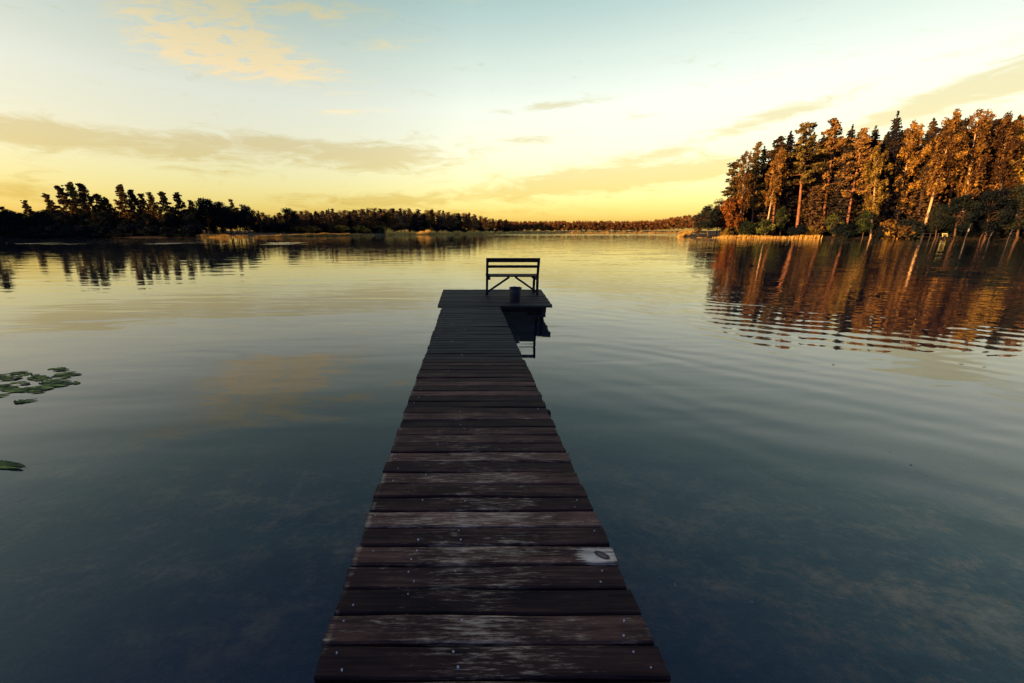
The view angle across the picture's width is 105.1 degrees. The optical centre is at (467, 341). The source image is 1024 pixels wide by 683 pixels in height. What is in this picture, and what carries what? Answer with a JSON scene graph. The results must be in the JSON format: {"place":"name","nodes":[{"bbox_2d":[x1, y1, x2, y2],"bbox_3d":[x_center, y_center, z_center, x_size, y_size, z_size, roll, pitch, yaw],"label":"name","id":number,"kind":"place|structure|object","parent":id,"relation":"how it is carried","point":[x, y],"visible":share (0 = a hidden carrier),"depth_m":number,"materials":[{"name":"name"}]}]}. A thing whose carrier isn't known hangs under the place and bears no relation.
{"place":"outdoors","nodes":[
{"label":"outdoors","id":0,"kind":"place"},
{"bbox_2d":[0,231,1023,682],"bbox_3d":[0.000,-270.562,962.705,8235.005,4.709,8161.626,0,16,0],"label":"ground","id":1,"kind":"structure","parent":0,"point":[828,489],"depth_m":5.67,"materials":[{"name":"liquid"}]},
{"bbox_2d":[2,215,21,225],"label":"broadleaf tree","id":2,"kind":"object","parent":1,"relation":"on","point":[10,218],"visible":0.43,"depth_m":123.20,"materials":[{"name":"plant"}]},
{"bbox_2d":[11,218,32,227],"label":"broadleaf tree","id":3,"kind":"object","parent":1,"relation":"on","point":[25,222],"visible":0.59,"depth_m":123.53,"materials":[{"name":"plant"}]},
{"bbox_2d":[19,200,40,224],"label":"pine tree","id":4,"kind":"object","parent":1,"relation":"on","point":[26,207],"visible":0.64,"depth_m":130.54,"materials":[{"name":"green plant"}]},
{"bbox_2d":[41,193,62,217],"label":"pine tree","id":5,"kind":"object","parent":1,"relation":"on","point":[48,201],"visible":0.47,"depth_m":131.43,"materials":[{"name":"green plant"}]},
{"bbox_2d":[50,185,81,222],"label":"pine tree","id":6,"kind":"object","parent":1,"relation":"on","point":[60,193],"visible":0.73,"depth_m":127.64,"materials":[{"name":"green plant"}]},
{"bbox_2d":[53,213,79,226],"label":"broadleaf tree","id":7,"kind":"object","parent":1,"relation":"on","point":[61,217],"visible":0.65,"depth_m":122.67,"materials":[{"name":"plant"}]},
{"bbox_2d":[62,182,93,216],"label":"pine tree","id":8,"kind":"object","parent":1,"relation":"on","point":[71,188],"visible":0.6,"depth_m":128.88,"materials":[{"name":"green plant"}]},
{"bbox_2d":[73,183,106,220],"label":"pine tree","id":9,"kind":"object","parent":1,"relation":"on","point":[83,201],"visible":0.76,"depth_m":126.87,"materials":[{"name":"green plant"}]},
{"bbox_2d":[84,212,114,228],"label":"broadleaf tree","id":10,"kind":"object","parent":1,"relation":"on","point":[102,215],"visible":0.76,"depth_m":123.02,"materials":[{"name":"plant"}]},
{"bbox_2d":[92,193,115,227],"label":"pine tree","id":11,"kind":"object","parent":1,"relation":"on","point":[99,200],"visible":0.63,"depth_m":129.30,"materials":[{"name":"green plant"}]},
{"bbox_2d":[113,184,140,223],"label":"pine tree","id":12,"kind":"object","parent":1,"relation":"on","point":[122,197],"visible":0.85,"depth_m":127.62,"materials":[{"name":"green plant"}]},
{"bbox_2d":[126,189,145,224],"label":"pine tree","id":13,"kind":"object","parent":1,"relation":"on","point":[131,194],"visible":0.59,"depth_m":129.62,"materials":[{"name":"green plant"}]},
{"bbox_2d":[134,193,154,220],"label":"pine tree","id":14,"kind":"object","parent":1,"relation":"on","point":[142,201],"visible":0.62,"depth_m":129.85,"materials":[{"name":"green plant"}]},
{"bbox_2d":[134,214,158,226],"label":"broadleaf tree","id":15,"kind":"object","parent":1,"relation":"on","point":[147,218],"visible":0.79,"depth_m":123.84,"materials":[{"name":"plant"}]},
{"bbox_2d":[141,226,161,234],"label":"shrub","id":16,"kind":"object","parent":1,"relation":"on","point":[152,229],"visible":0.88,"depth_m":116.59,"materials":[{"name":"plant"}]},
{"bbox_2d":[144,192,164,226],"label":"pine tree","id":17,"kind":"object","parent":1,"relation":"on","point":[152,204],"visible":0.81,"depth_m":128.06,"materials":[{"name":"green plant"}]},
{"bbox_2d":[155,191,178,225],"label":"pine tree","id":18,"kind":"object","parent":1,"relation":"on","point":[164,200],"visible":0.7,"depth_m":130.05,"materials":[{"name":"green plant"}]},
{"bbox_2d":[169,192,189,224],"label":"pine tree","id":19,"kind":"object","parent":1,"relation":"on","point":[176,195],"visible":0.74,"depth_m":131.62,"materials":[{"name":"green plant"}]},
{"bbox_2d":[178,224,205,234],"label":"shrub","id":20,"kind":"object","parent":1,"relation":"on","point":[191,228],"visible":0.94,"depth_m":117.41,"materials":[{"name":"plant"}]},
{"bbox_2d":[185,200,204,229],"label":"pine tree","id":21,"kind":"object","parent":1,"relation":"on","point":[192,210],"visible":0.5,"depth_m":134.33,"materials":[{"name":"green plant"}]},
{"bbox_2d":[192,214,208,229],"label":"broadleaf tree","id":22,"kind":"object","parent":1,"relation":"on","point":[198,217],"visible":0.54,"depth_m":135.32,"materials":[{"name":"plant"}]},
{"bbox_2d":[193,197,219,233],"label":"broadleaf tree","id":23,"kind":"object","parent":1,"relation":"on","point":[202,204],"visible":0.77,"depth_m":137.53,"materials":[{"name":"plant"}]},
{"bbox_2d":[204,214,223,233],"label":"broadleaf tree","id":24,"kind":"object","parent":1,"relation":"on","point":[218,223],"visible":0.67,"depth_m":140.10,"materials":[{"name":"plant"}]},
{"bbox_2d":[210,201,229,223],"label":"broadleaf tree","id":25,"kind":"object","parent":1,"relation":"on","point":[222,211],"visible":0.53,"depth_m":141.43,"materials":[{"name":"plant"}]},
{"bbox_2d":[221,214,239,233],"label":"broadleaf tree","id":26,"kind":"object","parent":1,"relation":"on","point":[229,225],"visible":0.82,"depth_m":143.25,"materials":[{"name":"plant"}]},
{"bbox_2d":[228,213,247,232],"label":"broadleaf tree","id":27,"kind":"object","parent":1,"relation":"on","point":[237,216],"visible":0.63,"depth_m":145.41,"materials":[{"name":"plant"}]},
{"bbox_2d":[239,204,258,233],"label":"broadleaf tree","id":28,"kind":"object","parent":1,"relation":"on","point":[245,211],"visible":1,"depth_m":143.80,"materials":[{"name":"plant"}]},
{"bbox_2d":[242,223,263,232],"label":"shrub","id":29,"kind":"object","parent":1,"relation":"on","point":[257,227],"visible":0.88,"depth_m":163.64,"materials":[{"name":"plant"}]},
{"bbox_2d":[194,233,373,236],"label":"reeds","id":30,"kind":"object","parent":1,"relation":"on","point":[279,235],"visible":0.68,"depth_m":130.18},
{"bbox_2d":[280,207,299,232],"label":"broadleaf tree","id":31,"kind":"object","parent":1,"relation":"on","point":[291,220],"visible":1,"depth_m":161.36,"materials":[{"name":"plant"}]},
{"bbox_2d":[299,213,310,232],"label":"broadleaf tree","id":32,"kind":"object","parent":1,"relation":"on","point":[304,219],"visible":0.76,"depth_m":178.97,"materials":[{"name":"green plant"}]},
{"bbox_2d":[333,225,349,232],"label":"shrub","id":33,"kind":"object","parent":1,"relation":"on","point":[341,228],"visible":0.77,"depth_m":181.47,"materials":[{"name":"green plant"}]},
{"bbox_2d":[351,224,368,232],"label":"shrub","id":34,"kind":"object","parent":1,"relation":"on","point":[358,228],"visible":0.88,"depth_m":189.14,"materials":[{"name":"green plant"}]},
{"bbox_2d":[353,212,369,232],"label":"broadleaf tree","id":35,"kind":"object","parent":1,"relation":"on","point":[364,223],"visible":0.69,"depth_m":195.25,"materials":[{"name":"green plant"}]},
{"bbox_2d":[373,211,385,226],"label":"broadleaf tree","id":36,"kind":"object","parent":1,"relation":"on","point":[380,218],"visible":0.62,"depth_m":205.84,"materials":[{"name":"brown plant"}]},
{"bbox_2d":[391,213,405,227],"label":"broadleaf tree","id":37,"kind":"object","parent":1,"relation":"on","point":[397,222],"visible":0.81,"depth_m":211.60,"materials":[{"name":"green plant"}]},
{"bbox_2d":[412,212,424,226],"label":"broadleaf tree","id":38,"kind":"object","parent":1,"relation":"on","point":[416,217],"visible":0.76,"depth_m":221.03,"materials":[{"name":"green plant"}]},
{"bbox_2d":[385,229,559,234],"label":"reeds","id":39,"kind":"object","parent":1,"relation":"on","point":[412,232],"visible":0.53,"depth_m":213.71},
{"bbox_2d":[495,214,723,231],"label":"wood","id":40,"kind":"object","parent":1,"relation":"on","point":[678,222],"visible":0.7,"depth_m":379.43,"materials":[{"name":"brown plant"}]},
{"bbox_2d":[560,230,695,232],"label":"reeds","id":41,"kind":"object","parent":1,"relation":"on","point":[628,232],"visible":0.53,"depth_m":373.84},
{"bbox_2d":[692,204,719,236],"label":"broadleaf tree","id":42,"kind":"object","parent":1,"relation":"on","point":[705,212],"visible":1,"depth_m":112.72,"materials":[{"name":"plant"}]},
{"bbox_2d":[710,199,731,230],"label":"broadleaf tree","id":43,"kind":"object","parent":1,"relation":"on","point":[721,222],"visible":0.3,"depth_m":115.70,"materials":[{"name":"green plant"}]},
{"bbox_2d":[714,159,745,229],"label":"tree","id":44,"kind":"object","parent":1,"relation":"on","point":[732,188],"visible":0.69,"depth_m":111.92,"materials":[{"name":"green plant"}]},
{"bbox_2d":[719,197,747,232],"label":"autumn tree","id":45,"kind":"object","parent":1,"relation":"on","point":[730,206],"visible":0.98,"depth_m":110.33,"materials":[{"name":"orange plant"}]},
{"bbox_2d":[729,150,755,234],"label":"birch tree","id":46,"kind":"object","parent":1,"relation":"on","point":[744,175],"visible":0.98,"depth_m":108.42,"materials":[{"name":"orange plant"}]},
{"bbox_2d":[732,219,755,235],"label":"shrub","id":47,"kind":"object","parent":1,"relation":"on","point":[745,227],"visible":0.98,"depth_m":109.79,"materials":[{"name":"green plant"}]},
{"bbox_2d":[737,203,754,233],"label":"broadleaf tree","id":48,"kind":"object","parent":1,"relation":"on","point":[745,213],"visible":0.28,"depth_m":116.73,"materials":[{"name":"plant"}]},
{"bbox_2d":[742,141,767,221],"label":"pine tree","id":49,"kind":"object","parent":1,"relation":"on","point":[756,176],"visible":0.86,"depth_m":111.00,"materials":[{"name":"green plant"}]},
{"bbox_2d":[748,146,769,233],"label":"spruce tree","id":50,"kind":"object","parent":1,"relation":"on","point":[763,171],"visible":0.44,"depth_m":113.02,"materials":[{"name":"green plant"}]},
{"bbox_2d":[743,218,775,235],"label":"shrub","id":51,"kind":"object","parent":1,"relation":"on","point":[764,225],"visible":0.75,"depth_m":108.12,"materials":[{"name":"green plant"}]},
{"bbox_2d":[698,234,822,237],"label":"reeds","id":52,"kind":"object","parent":1,"relation":"on","point":[769,236],"visible":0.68,"depth_m":107.57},
{"bbox_2d":[759,176,783,234],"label":"spruce tree","id":53,"kind":"object","parent":1,"relation":"on","point":[771,212],"visible":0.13,"depth_m":114.00,"materials":[{"name":"green plant"}]},
{"bbox_2d":[763,146,788,234],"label":"birch tree","id":54,"kind":"object","parent":1,"relation":"on","point":[778,171],"visible":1,"depth_m":106.17,"materials":[{"name":"orange plant"}]},
{"bbox_2d":[759,136,795,234],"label":"pine tree","id":55,"kind":"object","parent":1,"relation":"on","point":[779,141],"visible":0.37,"depth_m":109.06,"materials":[{"name":"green plant"}]},
{"bbox_2d":[773,206,790,234],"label":"broadleaf tree","id":56,"kind":"object","parent":1,"relation":"on","point":[779,222],"visible":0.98,"depth_m":108.41,"materials":[{"name":"green plant"}]},
{"bbox_2d":[770,130,801,234],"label":"spruce tree","id":57,"kind":"object","parent":1,"relation":"on","point":[790,141],"visible":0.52,"depth_m":110.19,"materials":[{"name":"green plant"}]},
{"bbox_2d":[775,144,802,225],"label":"spruce tree","id":58,"kind":"object","parent":1,"relation":"on","point":[795,174],"visible":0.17,"depth_m":111.20,"materials":[{"name":"green plant"}]},
{"bbox_2d":[785,224,807,235],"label":"shrub","id":59,"kind":"object","parent":1,"relation":"on","point":[799,230],"visible":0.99,"depth_m":107.33,"materials":[{"name":"green plant"}]},
{"bbox_2d":[786,209,806,228],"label":"broadleaf tree","id":60,"kind":"object","parent":1,"relation":"on","point":[793,221],"visible":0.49,"depth_m":111.50,"materials":[{"name":"plant"}]},
{"bbox_2d":[793,146,812,208],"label":"pine tree","id":61,"kind":"object","parent":1,"relation":"on","point":[807,162],"visible":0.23,"depth_m":113.06,"materials":[{"name":"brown plant"}]},
{"bbox_2d":[778,122,831,235],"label":"pine tree","id":62,"kind":"object","parent":1,"relation":"on","point":[807,178],"visible":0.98,"depth_m":102.54,"materials":[{"name":"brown plant"}]},
{"bbox_2d":[793,134,828,227],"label":"spruce tree","id":63,"kind":"object","parent":1,"relation":"on","point":[813,207],"visible":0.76,"depth_m":106.55,"materials":[{"name":"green plant"}]},
{"bbox_2d":[802,226,824,235],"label":"shrub","id":64,"kind":"object","parent":1,"relation":"on","point":[812,231],"visible":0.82,"depth_m":106.86,"materials":[{"name":"plant"}]},
{"bbox_2d":[817,147,842,229],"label":"spruce tree","id":65,"kind":"object","parent":1,"relation":"on","point":[835,170],"visible":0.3,"depth_m":109.05,"materials":[{"name":"green plant"}]},
{"bbox_2d":[803,117,859,235],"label":"pine tree","id":66,"kind":"object","parent":1,"relation":"on","point":[838,143],"visible":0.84,"depth_m":102.28,"materials":[{"name":"brown plant"}]},
{"bbox_2d":[824,209,844,232],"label":"broadleaf tree","id":67,"kind":"object","parent":1,"relation":"on","point":[830,218],"visible":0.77,"depth_m":104.51,"materials":[{"name":"green plant"}]},
{"bbox_2d":[820,124,856,235],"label":"spruce tree","id":68,"kind":"object","parent":1,"relation":"on","point":[840,201],"visible":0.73,"depth_m":102.52,"materials":[{"name":"green plant"}]},
{"bbox_2d":[830,223,859,237],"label":"shrub","id":69,"kind":"object","parent":1,"relation":"on","point":[843,231],"visible":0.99,"depth_m":102.31,"materials":[{"name":"plant"}]},
{"bbox_2d":[832,127,874,224],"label":"birch tree","id":70,"kind":"object","parent":1,"relation":"on","point":[862,140],"visible":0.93,"depth_m":98.85,"materials":[{"name":"brown plant"}]},
{"bbox_2d":[855,209,873,237],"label":"broadleaf tree","id":71,"kind":"object","parent":1,"relation":"on","point":[864,225],"visible":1,"depth_m":97.40,"materials":[{"name":"green plant"}]},
{"bbox_2d":[846,125,883,235],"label":"spruce tree","id":72,"kind":"object","parent":1,"relation":"on","point":[872,144],"visible":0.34,"depth_m":103.11,"materials":[{"name":"green plant"}]},
{"bbox_2d":[858,145,893,237],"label":"birch tree","id":73,"kind":"object","parent":1,"relation":"on","point":[877,166],"visible":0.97,"depth_m":96.51,"materials":[{"name":"orange plant"}]},
{"bbox_2d":[862,131,889,221],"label":"spruce tree","id":74,"kind":"object","parent":1,"relation":"on","point":[885,142],"visible":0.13,"depth_m":106.67,"materials":[{"name":"green plant"}]},
{"bbox_2d":[872,225,897,238],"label":"shrub","id":75,"kind":"object","parent":1,"relation":"on","point":[879,234],"visible":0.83,"depth_m":97.04,"materials":[{"name":"plant"}]},
{"bbox_2d":[866,111,912,235],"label":"spruce tree","id":76,"kind":"object","parent":1,"relation":"on","point":[894,139],"visible":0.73,"depth_m":99.41,"materials":[{"name":"green plant"}]},
{"bbox_2d":[875,218,915,238],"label":"shrub","id":77,"kind":"object","parent":1,"relation":"on","point":[893,225],"visible":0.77,"depth_m":95.68,"materials":[{"name":"plant"}]},
{"bbox_2d":[889,135,919,219],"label":"spruce tree","id":78,"kind":"object","parent":1,"relation":"on","point":[911,178],"visible":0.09,"depth_m":104.11,"materials":[{"name":"green plant"}]},
{"bbox_2d":[885,119,930,221],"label":"birch tree","id":79,"kind":"object","parent":1,"relation":"on","point":[917,131],"visible":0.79,"depth_m":97.18,"materials":[{"name":"orange plant"}]},
{"bbox_2d":[892,219,932,238],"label":"shrub","id":80,"kind":"object","parent":1,"relation":"on","point":[919,227],"visible":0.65,"depth_m":94.01,"materials":[{"name":"plant"}]},
{"bbox_2d":[898,128,944,196],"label":"pine tree","id":81,"kind":"object","parent":1,"relation":"on","point":[938,130],"visible":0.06,"depth_m":103.70,"materials":[{"name":"brown plant"}]},
{"bbox_2d":[900,118,944,223],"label":"spruce tree","id":82,"kind":"object","parent":1,"relation":"on","point":[919,212],"visible":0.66,"depth_m":97.58,"materials":[{"name":"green plant"}]},
{"bbox_2d":[926,204,951,238],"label":"broadleaf tree","id":83,"kind":"object","parent":1,"relation":"on","point":[933,224],"visible":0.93,"depth_m":91.46,"materials":[{"name":"plant"}]},
{"bbox_2d":[926,227,957,236],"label":"shrub","id":84,"kind":"object","parent":1,"relation":"on","point":[947,230],"visible":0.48,"depth_m":94.35,"materials":[{"name":"plant"}]},
{"bbox_2d":[928,126,960,207],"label":"spruce tree","id":85,"kind":"object","parent":1,"relation":"on","point":[944,194],"visible":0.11,"depth_m":101.84,"materials":[{"name":"green plant"}]},
{"bbox_2d":[920,108,969,238],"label":"birch tree","id":86,"kind":"object","parent":1,"relation":"on","point":[952,139],"visible":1,"depth_m":90.01,"materials":[{"name":"brown plant"}]},
{"bbox_2d":[933,119,983,206],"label":"pine tree","id":87,"kind":"object","parent":1,"relation":"on","point":[949,169],"visible":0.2,"depth_m":97.57,"materials":[{"name":"brown plant"}]},
{"bbox_2d":[940,129,977,214],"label":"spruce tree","id":88,"kind":"object","parent":1,"relation":"on","point":[970,137],"visible":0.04,"depth_m":100.37,"materials":[{"name":"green plant"}]},
{"bbox_2d":[930,194,988,238],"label":"broadleaf tree","id":89,"kind":"object","parent":1,"relation":"on","point":[964,201],"visible":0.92,"depth_m":88.71,"materials":[{"name":"plant"}]},
{"bbox_2d":[941,219,990,237],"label":"shrub","id":90,"kind":"object","parent":1,"relation":"on","point":[970,232],"visible":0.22,"depth_m":93.21,"materials":[{"name":"plant"}]},
{"bbox_2d":[947,108,995,236],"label":"birch tree","id":91,"kind":"object","parent":1,"relation":"on","point":[982,122],"visible":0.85,"depth_m":89.79,"materials":[{"name":"brown plant"}]},
{"bbox_2d":[944,119,999,202],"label":"pine tree","id":92,"kind":"object","parent":1,"relation":"on","point":[987,174],"visible":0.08,"depth_m":98.26,"materials":[{"name":"brown plant"}]},
{"bbox_2d":[963,119,999,201],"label":"pine tree","id":93,"kind":"object","parent":1,"relation":"on","point":[992,150],"visible":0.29,"depth_m":96.17,"materials":[{"name":"brown plant"}]},
{"bbox_2d":[966,188,1019,238],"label":"broadleaf tree","id":94,"kind":"object","parent":1,"relation":"on","point":[995,197],"visible":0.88,"depth_m":87.63,"materials":[{"name":"plant"}]},
{"bbox_2d":[976,220,1021,237],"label":"shrub","id":95,"kind":"object","parent":1,"relation":"on","point":[1003,226],"visible":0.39,"depth_m":90.05,"materials":[{"name":"plant"}]},
{"bbox_2d":[975,111,1023,208],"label":"birch tree","id":96,"kind":"object","parent":1,"relation":"on","point":[1008,150],"visible":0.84,"depth_m":89.10,"materials":[{"name":"brown plant"}]},
{"bbox_2d":[983,228,1023,237],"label":"shrub","id":97,"kind":"object","parent":1,"relation":"on","point":[1004,235],"visible":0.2,"depth_m":91.01,"materials":[{"name":"plant"}]},
{"bbox_2d":[989,184,1023,238],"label":"broadleaf tree","id":98,"kind":"object","parent":1,"relation":"on","point":[1018,222],"visible":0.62,"depth_m":87.58,"materials":[{"name":"plant"}]},
{"bbox_2d":[1000,114,1023,208],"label":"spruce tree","id":99,"kind":"object","parent":1,"relation":"on","point":[1019,117],"visible":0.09,"depth_m":95.64,"materials":[{"name":"green plant"}]},
{"bbox_2d":[1001,127,1023,216],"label":"birch tree","id":100,"kind":"object","parent":1,"relation":"on","point":[1020,176],"visible":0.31,"depth_m":90.74,"materials":[{"name":"orange plant"}]},
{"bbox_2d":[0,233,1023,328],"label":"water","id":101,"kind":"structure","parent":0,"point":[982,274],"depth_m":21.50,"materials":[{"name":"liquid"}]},
{"bbox_2d":[0,460,24,467],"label":"lily pad","id":102,"kind":"object","parent":101,"relation":"on","point":[4,464],"visible":1,"depth_m":3.16,"materials":[{"name":"green plant"}]},
{"bbox_2d":[314,289,670,682],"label":"pier","id":103,"kind":"structure","parent":101,"relation":"in","point":[484,553],"depth_m":1.90,"materials":[{"name":"wood"}]},
{"bbox_2d":[486,258,539,294],"bbox_3d":[1.062,-1.595,9.493,1.269,0.887,0.502,0,16,0],"label":"bench","id":104,"kind":"object","parent":103,"relation":"on","point":[534,277],"visible":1,"depth_m":9.28,"materials":[{"name":"wood"}]},
{"bbox_2d":[509,286,521,301],"bbox_3d":[1.039,-1.040,8.580,0.281,0.310,0.280,0,16,0],"label":"bucket","id":105,"kind":"object","parent":103,"relation":"on","point":[515,293],"visible":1,"depth_m":8.49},
{"bbox_2d":[0,0,1023,230],"label":"sky","id":106,"kind":"structure","parent":0,"point":[569,111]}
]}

